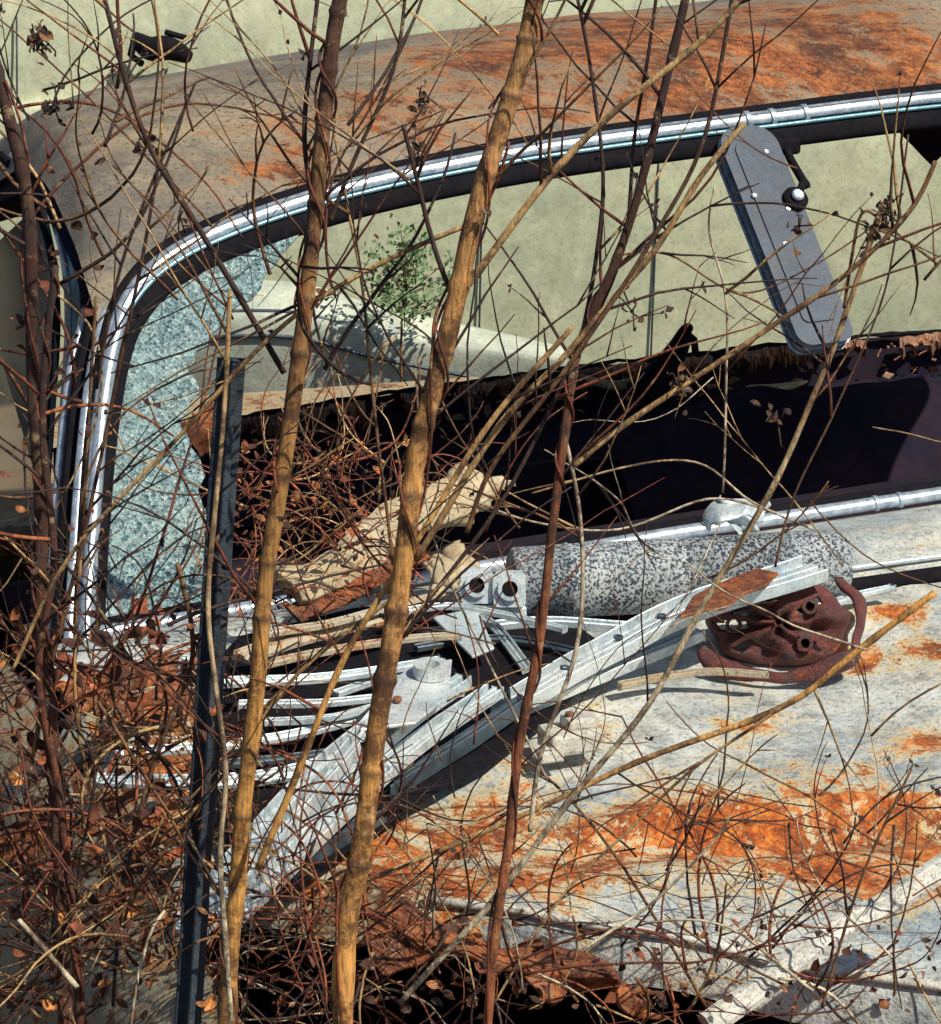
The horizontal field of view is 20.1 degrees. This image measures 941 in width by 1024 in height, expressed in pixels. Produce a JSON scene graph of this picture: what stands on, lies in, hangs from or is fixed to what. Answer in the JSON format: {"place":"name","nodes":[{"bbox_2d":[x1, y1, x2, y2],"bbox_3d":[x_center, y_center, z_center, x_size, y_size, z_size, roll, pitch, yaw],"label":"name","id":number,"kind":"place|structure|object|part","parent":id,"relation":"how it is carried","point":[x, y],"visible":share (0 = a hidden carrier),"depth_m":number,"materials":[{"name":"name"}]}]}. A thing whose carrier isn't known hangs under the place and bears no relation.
{"place":"outdoors","nodes":[
{"label":"outdoors","id":0,"kind":"place"},
{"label":"ground","id":1,"kind":"structure","parent":0,"visible":0},
{"bbox_2d":[0,0,225,1023],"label":"weed stalk","id":2,"kind":"object","parent":1,"relation":"on","point":[28,233],"visible":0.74,"depth_m":2.25,"materials":[{"name":"brown plant"}]},
{"bbox_2d":[0,209,254,1023],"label":"weed stalk","id":3,"kind":"object","parent":1,"relation":"on","point":[77,970],"visible":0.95,"depth_m":2.23,"materials":[{"name":"brown plant"}]},
{"bbox_2d":[24,0,331,1023],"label":"weed stalk","id":4,"kind":"object","parent":1,"relation":"on","point":[222,744],"visible":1,"depth_m":2.09,"materials":[{"name":"brown plant"}]},
{"bbox_2d":[174,356,244,1023],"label":"steel fence post","id":5,"kind":"object","parent":1,"relation":"on","point":[192,959],"visible":0.78,"depth_m":2.27,"materials":[{"name":"black metal"}]},
{"bbox_2d":[0,0,590,1023],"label":"weed stalk","id":6,"kind":"object","parent":1,"relation":"on","point":[300,350],"visible":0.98,"depth_m":2.10,"materials":[{"name":"brown plant"}]},
{"bbox_2d":[168,0,402,192],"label":"weed stalk","id":7,"kind":"object","parent":6,"relation":"on","point":[309,51],"visible":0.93,"depth_m":2.04,"materials":[{"name":"brown plant"}]},
{"bbox_2d":[189,280,566,395],"bbox_3d":[-0.304,-0.354,7.922,1.185,0.664,0.156,0,14,0],"label":"discarded fender","id":8,"kind":"object","parent":1,"relation":"on","point":[416,344],"visible":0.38,"depth_m":7.84,"materials":[{"name":"paint"}]},
{"bbox_2d":[355,213,473,381],"bbox_3d":[-0.164,-0.428,7.698,0.356,0.907,0.278,0,14,0],"label":"green sapling","id":9,"kind":"object","parent":1,"relation":"on","point":[387,290],"visible":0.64,"depth_m":7.63,"materials":[{"name":"green plant"}]},
{"bbox_2d":[0,0,940,1023],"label":"wrecked car","id":10,"kind":"object","parent":1,"relation":"on","point":[822,64],"visible":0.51,"depth_m":3.81,"materials":[{"name":"paint"}]},
{"bbox_2d":[0,826,50,872],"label":"rusty sheet fragment","id":11,"kind":"object","parent":10,"relation":"on","point":[9,856],"visible":0.17,"depth_m":2.87,"materials":[{"name":"brown metal"}]},
{"bbox_3d":[-0.755,-0.234,4.410,0.035,0.648,0.776,-4,15,-17],"label":"vent window","id":12,"kind":"part","parent":10,"relation":"part of","materials":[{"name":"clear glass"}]},
{"bbox_2d":[20,811,184,846],"bbox_3d":[-0.369,0.328,2.736,0.193,0.020,0.033,3,14,13],"label":"rusted strap","id":13,"kind":"object","parent":10,"relation":"on","point":[93,828],"visible":0.16,"depth_m":2.74,"materials":[{"name":"brown metal"}]},
{"bbox_2d":[57,648,194,725],"bbox_3d":[-0.382,0.199,2.977,0.046,0.078,0.181,13,19,42],"label":"rusty sheet fragment","id":14,"kind":"object","parent":10,"relation":"on","point":[88,703],"visible":0.34,"depth_m":2.96,"materials":[{"name":"brown metal"}]},
{"bbox_2d":[181,403,240,456],"bbox_3d":[-0.321,-0.102,3.272,0.073,0.072,0.012,0,14,0],"label":"rusty sheet fragment","id":15,"kind":"object","parent":10,"relation":"on","point":[200,444],"visible":0.45,"depth_m":3.27,"materials":[{"name":"brown metal"}]},
{"bbox_2d":[172,673,471,935],"bbox_3d":[-0.155,0.290,2.766,0.072,0.103,0.586,7,16,25],"label":"trim channel","id":16,"kind":"object","parent":10,"relation":"on","point":[458,684],"depth_m":2.75,"materials":[{"name":"metal"}]},
{"bbox_2d":[254,711,368,859],"bbox_3d":[-0.149,0.278,2.750,0.026,0.076,0.286,6,15,22],"label":"trim channel","id":17,"kind":"object","parent":16,"relation":"on","point":[328,770],"depth_m":2.73,"materials":[{"name":"metal"}]},
{"bbox_2d":[360,657,451,731],"bbox_3d":[-0.063,0.195,2.910,0.079,0.035,0.202,2,14,9],"label":"triangular bracket","id":18,"kind":"object","parent":17,"relation":"on","point":[433,690],"visible":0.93,"depth_m":2.92,"materials":[{"name":"metal"}]},
{"bbox_2d":[218,683,503,927],"bbox_3d":[-0.109,0.295,2.784,0.044,0.086,0.567,7,16,26],"label":"trim channel","id":19,"kind":"object","parent":16,"relation":"on","point":[421,739],"depth_m":2.85,"materials":[{"name":"metal"}]},
{"bbox_2d":[214,599,594,891],"bbox_3d":[-0.140,0.244,3.039,0.438,0.087,0.789,5,15,19],"label":"dark rubber mat","id":20,"kind":"object","parent":10,"relation":"on","point":[479,757],"visible":0.3,"depth_m":3.12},
{"bbox_2d":[114,713,365,757],"bbox_3d":[-0.241,0.247,2.925,0.309,0.019,0.038,-5,15,-21],"label":"metal slat","id":21,"kind":"object","parent":20,"relation":"on","point":[272,738],"visible":0.34,"depth_m":2.93,"materials":[{"name":"silver metal"}]},
{"bbox_2d":[264,704,369,725],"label":"metal slat","id":22,"kind":"object","parent":21,"relation":"on","point":[330,717],"visible":0.63,"depth_m":2.95,"materials":[{"name":"silver metal"}]},
{"bbox_2d":[96,740,401,789],"bbox_3d":[-0.234,0.278,2.894,0.351,0.024,0.070,-5,15,-18],"label":"metal slat","id":23,"kind":"object","parent":20,"relation":"on","point":[260,773],"visible":0.27,"depth_m":2.87,"materials":[{"name":"silver metal"}]},
{"bbox_2d":[219,748,325,769],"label":"metal slat","id":24,"kind":"object","parent":20,"relation":"on","point":[236,764],"visible":0.17,"depth_m":2.91,"materials":[{"name":"silver metal"}]},
{"bbox_2d":[231,613,383,664],"bbox_3d":[-0.181,0.145,3.147,0.228,0.027,0.046,-11,17,-36],"label":"wooden slat","id":25,"kind":"object","parent":20,"relation":"on","point":[307,639],"visible":0.53,"depth_m":3.13,"materials":[{"name":"wood"}]},
{"bbox_2d":[252,591,446,637],"bbox_3d":[-0.142,0.123,3.177,0.257,0.026,0.032,-8,16,-30],"label":"wooden slat","id":26,"kind":"object","parent":25,"relation":"on","point":[328,623],"visible":0.52,"depth_m":3.15,"materials":[{"name":"beige wood"}]},
{"bbox_2d":[255,806,386,914],"bbox_3d":[-0.171,0.350,2.718,0.050,0.045,0.236,9,16,32],"label":"dark trim channel","id":27,"kind":"object","parent":20,"relation":"on","point":[342,842],"depth_m":2.74,"materials":[{"name":"metal"}]},
{"bbox_2d":[224,654,445,688],"bbox_3d":[-0.158,0.186,3.063,0.266,0.015,0.038,-4,15,-16],"label":"metal slat","id":28,"kind":"object","parent":20,"relation":"on","point":[360,673],"visible":0.45,"depth_m":3.05,"materials":[{"name":"silver metal"}]},
{"bbox_2d":[267,631,460,668],"bbox_3d":[-0.129,0.161,3.110,0.247,0.016,0.032,-6,15,-22],"label":"wooden slat","id":29,"kind":"object","parent":20,"relation":"on","point":[376,643],"visible":0.66,"depth_m":3.12,"materials":[{"name":"wood"}]},
{"bbox_2d":[332,673,464,696],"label":"metal slat","id":30,"kind":"object","parent":20,"relation":"on","point":[345,690],"visible":0.38,"depth_m":3.04,"materials":[{"name":"silver metal"}]},
{"bbox_2d":[379,691,536,799],"bbox_3d":[0.009,0.245,2.995,0.040,0.064,0.371,10,17,34],"label":"dark trim channel","id":31,"kind":"object","parent":20,"relation":"on","point":[463,745],"depth_m":2.95,"materials":[{"name":"metal"}]},
{"bbox_2d":[515,626,705,720],"bbox_3d":[0.152,0.192,3.140,0.334,0.057,0.032,-12,18,-40],"label":"trim channel","id":32,"kind":"object","parent":31,"relation":"on","point":[663,647],"depth_m":3.18,"materials":[{"name":"metal"}]},
{"bbox_2d":[508,554,828,709],"bbox_3d":[0.233,0.138,3.169,0.463,0.106,0.076,-9,17,-33],"label":"trim channel","id":33,"kind":"object","parent":31,"relation":"on","point":[794,574],"depth_m":3.16,"materials":[{"name":"metal"}]},
{"bbox_2d":[680,568,777,618],"bbox_3d":[0.304,0.097,3.163,0.049,0.019,0.193,11,18,37],"label":"rusty sheet scrap","id":34,"kind":"object","parent":33,"relation":"on","point":[742,585],"visible":0.9,"depth_m":3.17,"materials":[{"name":"brown metal"}]},
{"bbox_2d":[433,610,493,658],"bbox_3d":[0.005,0.147,3.220,0.062,0.020,0.137,-6,15,-21],"label":"metal offcut","id":35,"kind":"object","parent":20,"relation":"on","point":[445,622],"visible":0.7,"depth_m":3.23,"materials":[{"name":"grey metal"}]},
{"bbox_2d":[408,602,567,633],"bbox_3d":[0.011,0.129,3.264,0.226,0.019,0.059,2,14,10],"label":"metal slat","id":36,"kind":"object","parent":20,"relation":"on","point":[528,620],"visible":0.52,"depth_m":3.27,"materials":[{"name":"silver metal"}]},
{"bbox_2d":[446,610,529,674],"bbox_3d":[0.030,0.153,3.257,0.037,0.036,0.217,-7,15,-25],"label":"metal slat","id":37,"kind":"object","parent":20,"relation":"on","point":[511,648],"visible":0.59,"depth_m":3.23,"materials":[{"name":"grey metal"}]},
{"bbox_2d":[413,634,573,654],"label":"metal slat","id":38,"kind":"object","parent":20,"relation":"on","point":[494,638],"visible":0.66,"depth_m":3.22,"materials":[{"name":"grey metal"}]},
{"bbox_2d":[565,667,608,693],"bbox_3d":[0.122,0.191,3.133,0.094,0.016,0.064,-13,19,-42],"label":"metal offcut","id":39,"kind":"object","parent":20,"relation":"on","point":[580,683],"visible":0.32,"depth_m":3.11,"materials":[{"name":"silver metal"}]},
{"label":"metal slat","id":40,"kind":"object","parent":20,"relation":"on","visible":0},
{"bbox_2d":[239,694,371,708],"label":"metal slat","id":41,"kind":"object","parent":40,"relation":"on","point":[347,700],"visible":0.56,"depth_m":2.98,"materials":[{"name":"silver metal"}]},
{"bbox_2d":[422,540,480,591],"bbox_3d":[-0.029,0.073,3.422,0.087,0.050,0.080,-9,17,-32],"label":"crumpled rag","id":42,"kind":"object","parent":10,"relation":"on","point":[453,551],"visible":0.48,"depth_m":3.41,"materials":[{"name":"fabric"}]},
{"bbox_2d":[0,39,940,1020],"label":"dead leaves","id":43,"kind":"object","parent":10,"relation":"on","point":[98,809],"visible":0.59,"depth_m":2.40,"materials":[{"name":"brown dry leaves"}]},
{"bbox_2d":[0,3,940,1023],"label":"seed heads","id":44,"kind":"object","parent":10,"relation":"on","point":[38,37],"visible":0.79,"depth_m":2.12,"materials":[{"name":"brown plant"}]},
{"bbox_2d":[438,462,515,530],"bbox_3d":[-0.008,-0.020,3.475,0.135,0.083,0.071,0,14,0],"label":"torn foam","id":45,"kind":"object","parent":10,"relation":"in","point":[498,480],"visible":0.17,"depth_m":3.48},
{"bbox_2d":[359,896,654,995],"bbox_3d":[0.031,0.414,2.524,0.280,0.087,0.096,-3,14,-10],"label":"rusty sheet fragment","id":46,"kind":"object","parent":10,"relation":"on","point":[402,959],"visible":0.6,"depth_m":2.50,"materials":[{"name":"brown metal"}]},
{"bbox_2d":[423,616,625,632],"bbox_3d":[0.085,0.145,3.300,0.289,0.020,0.042,-2,14,-6],"label":"trim channel","id":47,"kind":"object","parent":10,"relation":"on","point":[597,625],"depth_m":3.30,"materials":[{"name":"metal"}]},
{"bbox_2d":[531,711,601,763],"bbox_3d":[0.105,0.250,2.984,0.080,0.046,0.060,-5,15,-19],"label":"rock","id":48,"kind":"object","parent":10,"relation":"on","point":[570,744],"visible":0.82,"depth_m":2.97,"materials":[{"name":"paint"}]},
{"bbox_2d":[523,944,668,1018],"bbox_3d":[0.116,0.450,2.498,0.148,0.065,0.069,0,14,0],"label":"rusty sheet fragment","id":49,"kind":"object","parent":10,"relation":"on","point":[628,1003],"visible":0.66,"depth_m":2.49,"materials":[{"name":"brown metal"}]},
{"bbox_2d":[461,530,852,616],"bbox_3d":[0.231,0.083,3.394,0.523,0.098,0.123,-4,14,-14],"label":"speckled canister","id":50,"kind":"object","parent":10,"relation":"on","point":[669,579],"visible":0.74,"depth_m":3.35,"materials":[{"name":"metal"}]},
{"bbox_2d":[616,668,769,690],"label":"metal slat","id":51,"kind":"object","parent":10,"relation":"on","point":[621,685],"visible":0.94,"depth_m":3.17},
{"bbox_2d":[700,495,770,533],"bbox_3d":[0.357,0.007,3.548,0.097,0.050,0.059,-2,14,-6],"label":"crumpled foil","id":52,"kind":"object","parent":10,"relation":"on","point":[736,516],"visible":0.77,"depth_m":3.54,"materials":[{"name":"metal"}]},
{"bbox_2d":[696,577,866,683],"bbox_3d":[0.387,0.148,3.279,0.202,0.126,0.160,2,14,10],"label":"rusted headlight bucket","id":53,"kind":"object","parent":10,"relation":"on","point":[830,615],"visible":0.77,"depth_m":3.26,"materials":[{"name":"brown metal"}]},
{"bbox_2d":[697,853,940,1023],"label":"white painted rail","id":54,"kind":"object","parent":10,"relation":"on","point":[798,956],"visible":0.89,"depth_m":2.42,"materials":[{"name":"paint"}]},
{"bbox_2d":[818,583,896,604],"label":"metal slat","id":55,"kind":"object","parent":10,"relation":"on","point":[866,593],"visible":0.6,"depth_m":3.43,"materials":[{"name":"silver metal"}]},
{"bbox_2d":[0,0,940,1023],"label":"bramble thicket","id":56,"kind":"object","parent":1,"relation":"on","point":[178,790],"visible":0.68,"depth_m":2.40,"materials":[{"name":"brown plant"}]},
{"bbox_2d":[0,809,181,989],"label":"weed stalk","id":57,"kind":"object","parent":56,"relation":"on","point":[35,939],"visible":0.96,"depth_m":2.25,"materials":[{"name":"brown plant"}]},
{"bbox_2d":[0,165,263,881],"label":"weed stalk","id":58,"kind":"object","parent":56,"relation":"on","point":[81,564],"visible":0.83,"depth_m":2.28,"materials":[{"name":"brown plant"}]},
{"bbox_2d":[16,562,266,1023],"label":"weed stalk","id":59,"kind":"object","parent":56,"relation":"on","point":[193,644],"visible":0.77,"depth_m":2.30,"materials":[{"name":"brown plant"}]},
{"bbox_2d":[0,0,286,374],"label":"weed stalk","id":60,"kind":"object","parent":56,"relation":"on","point":[104,4],"visible":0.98,"depth_m":2.08,"materials":[{"name":"brown plant"}]},
{"bbox_2d":[68,56,302,388],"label":"weed stalk","id":61,"kind":"object","parent":56,"relation":"on","point":[166,150],"visible":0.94,"depth_m":2.15,"materials":[{"name":"brown plant"}]},
{"bbox_2d":[24,162,357,795],"bbox_3d":[-0.241,-0.015,2.232,0.310,0.561,0.065,3,14,11],"label":"weed stalk","id":62,"kind":"object","parent":56,"relation":"on","point":[86,525],"visible":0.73,"depth_m":2.24,"materials":[{"name":"brown plant"}]},
{"bbox_2d":[0,600,387,1023],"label":"weed stalk","id":63,"kind":"object","parent":56,"relation":"on","point":[319,654],"visible":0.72,"depth_m":2.28,"materials":[{"name":"brown plant"}]},
{"bbox_2d":[0,224,462,674],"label":"weed stalk","id":64,"kind":"object","parent":56,"relation":"on","point":[209,402],"visible":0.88,"depth_m":2.10,"materials":[{"name":"brown plant"}]},
{"bbox_2d":[234,67,425,565],"bbox_3d":[-0.106,-0.151,2.118,0.154,0.406,0.039,3,14,13],"label":"weed stalk","id":65,"kind":"object","parent":56,"relation":"on","point":[327,199],"visible":0.87,"depth_m":2.12,"materials":[{"name":"brown plant"}]},
{"bbox_2d":[285,543,431,623],"bbox_3d":[-0.130,0.086,3.257,0.216,0.068,0.051,-13,19,-42],"label":"rusted board edge","id":66,"kind":"object","parent":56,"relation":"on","point":[304,613],"visible":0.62,"depth_m":3.22,"materials":[{"name":"brown metal"}]},
{"bbox_2d":[273,476,477,604],"bbox_3d":[-0.110,0.035,3.311,0.076,0.101,0.326,13,19,41],"label":"torn padded board","id":67,"kind":"object","parent":66,"relation":"on","point":[326,561],"visible":0.48,"depth_m":3.26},
{"bbox_2d":[284,0,522,222],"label":"weed stalk","id":68,"kind":"object","parent":56,"relation":"on","point":[380,104],"visible":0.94,"depth_m":2.04,"materials":[{"name":"brown plant"}]},
{"bbox_2d":[415,314,547,779],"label":"weed stalk","id":69,"kind":"object","parent":56,"relation":"on","point":[456,596],"visible":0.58,"depth_m":2.29,"materials":[{"name":"brown plant"}]},
{"bbox_2d":[415,0,765,618],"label":"weed stalk","id":70,"kind":"object","parent":56,"relation":"on","point":[557,396],"visible":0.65,"depth_m":2.13,"materials":[{"name":"brown plant"}]},
{"bbox_2d":[423,0,709,326],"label":"weed stalk","id":71,"kind":"object","parent":70,"relation":"on","point":[598,248],"visible":0.8,"depth_m":2.10,"materials":[{"name":"brown plant"}]},
{"bbox_2d":[483,727,707,1007],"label":"weed stalk","id":72,"kind":"object","parent":56,"relation":"on","point":[623,868],"visible":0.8,"depth_m":2.40,"materials":[{"name":"brown plant"}]},
{"bbox_2d":[455,481,774,531],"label":"weed stalk","id":73,"kind":"object","parent":56,"relation":"on","point":[618,529],"visible":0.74,"depth_m":2.58,"materials":[{"name":"brown plant"}]},
{"bbox_2d":[301,590,936,949],"bbox_3d":[0.125,0.228,2.342,0.553,0.342,0.066,-1,14,-2],"label":"weed stalk","id":74,"kind":"object","parent":56,"relation":"on","point":[872,639],"visible":0.9,"depth_m":2.32,"materials":[{"name":"brown plant"}]},
{"bbox_2d":[464,0,817,533],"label":"weed stalk","id":75,"kind":"object","parent":56,"relation":"on","point":[607,309],"visible":0.97,"depth_m":2.07,"materials":[{"name":"brown plant"}]},
{"bbox_2d":[494,697,793,1004],"bbox_3d":[0.141,0.296,2.287,0.255,0.285,0.094,-5,15,-20],"label":"weed stalk","id":76,"kind":"object","parent":56,"relation":"on","point":[692,768],"visible":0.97,"depth_m":2.27,"materials":[{"name":"brown plant"}]},
{"bbox_2d":[397,202,902,1005],"bbox_3d":[0.145,0.092,2.233,0.418,0.706,0.041,-1,14,-3],"label":"weed stalk","id":77,"kind":"object","parent":56,"relation":"on","point":[483,912],"visible":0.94,"depth_m":2.24,"materials":[{"name":"brown plant"}]},
{"bbox_2d":[508,459,812,569],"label":"weed stalk","id":78,"kind":"object","parent":56,"relation":"on","point":[690,461],"visible":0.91,"depth_m":2.47,"materials":[{"name":"brown plant"}]},
{"bbox_2d":[623,228,869,322],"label":"weed stalk","id":79,"kind":"object","parent":56,"relation":"on","point":[743,294],"visible":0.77,"depth_m":2.21,"materials":[{"name":"brown plant"}]},
{"bbox_2d":[573,32,940,467],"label":"weed stalk","id":80,"kind":"object","parent":56,"relation":"on","point":[629,421],"visible":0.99,"depth_m":2.12,"materials":[{"name":"brown plant"}]},
{"bbox_2d":[708,186,873,492],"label":"weed stalk","id":81,"kind":"object","parent":56,"relation":"on","point":[731,288],"visible":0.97,"depth_m":2.17,"materials":[{"name":"brown plant"}]},
{"bbox_2d":[774,134,940,566],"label":"weed stalk","id":82,"kind":"object","parent":56,"relation":"on","point":[827,365],"visible":1,"depth_m":2.14,"materials":[{"name":"brown plant"}]},
{"bbox_2d":[821,768,940,1007],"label":"weed stalk","id":83,"kind":"object","parent":56,"relation":"on","point":[887,820],"visible":0.98,"depth_m":2.34,"materials":[{"name":"brown plant"}]},
{"bbox_2d":[827,209,937,341],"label":"weed stalk","id":84,"kind":"object","parent":56,"relation":"on","point":[847,281],"visible":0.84,"depth_m":2.15,"materials":[{"name":"brown plant"}]},
{"bbox_2d":[0,0,940,405],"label":"parked van","id":85,"kind":"object","parent":1,"relation":"on","point":[554,234],"visible":0.22,"depth_m":8.41,"materials":[{"name":"green paint"}]},
{"bbox_2d":[312,0,664,1023],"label":"weed stalk","id":86,"kind":"object","parent":1,"relation":"on","point":[396,608],"visible":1,"depth_m":2.05,"materials":[{"name":"brown plant"}]},
{"bbox_2d":[183,0,474,285],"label":"weed stalk","id":87,"kind":"object","parent":86,"relation":"on","point":[416,183],"visible":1,"depth_m":2.00,"materials":[{"name":"brown plant"}]},
{"bbox_2d":[241,208,631,869],"bbox_3d":[-0.029,0.030,2.070,0.306,0.540,0.030,0,14,0],"label":"weed stalk","id":88,"kind":"object","parent":86,"relation":"attached to","point":[533,370],"visible":0.99,"depth_m":2.08,"materials":[{"name":"brown plant"}]},
{"bbox_2d":[414,114,746,561],"bbox_3d":[0.083,-0.125,2.055,0.261,0.358,0.093,0,14,0],"label":"weed stalk","id":89,"kind":"object","parent":86,"relation":"on","point":[541,379],"visible":0.94,"depth_m":2.09,"materials":[{"name":"brown plant"}]},
{"bbox_2d":[470,0,750,287],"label":"weed stalk","id":90,"kind":"object","parent":86,"relation":"on","point":[581,142],"visible":0.99,"depth_m":1.99,"materials":[{"name":"brown plant"}]},
{"bbox_2d":[483,0,765,1023],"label":"weed stalk","id":91,"kind":"object","parent":1,"relation":"on","point":[541,614],"visible":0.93,"depth_m":2.14,"materials":[{"name":"brown plant"}]},
{"bbox_2d":[396,250,718,831],"bbox_3d":[0.067,0.032,2.154,0.256,0.497,0.049,3,14,13],"label":"weed stalk","id":92,"kind":"object","parent":91,"relation":"attached to","point":[580,536],"visible":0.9,"depth_m":2.17,"materials":[{"name":"brown plant"}]}
]}

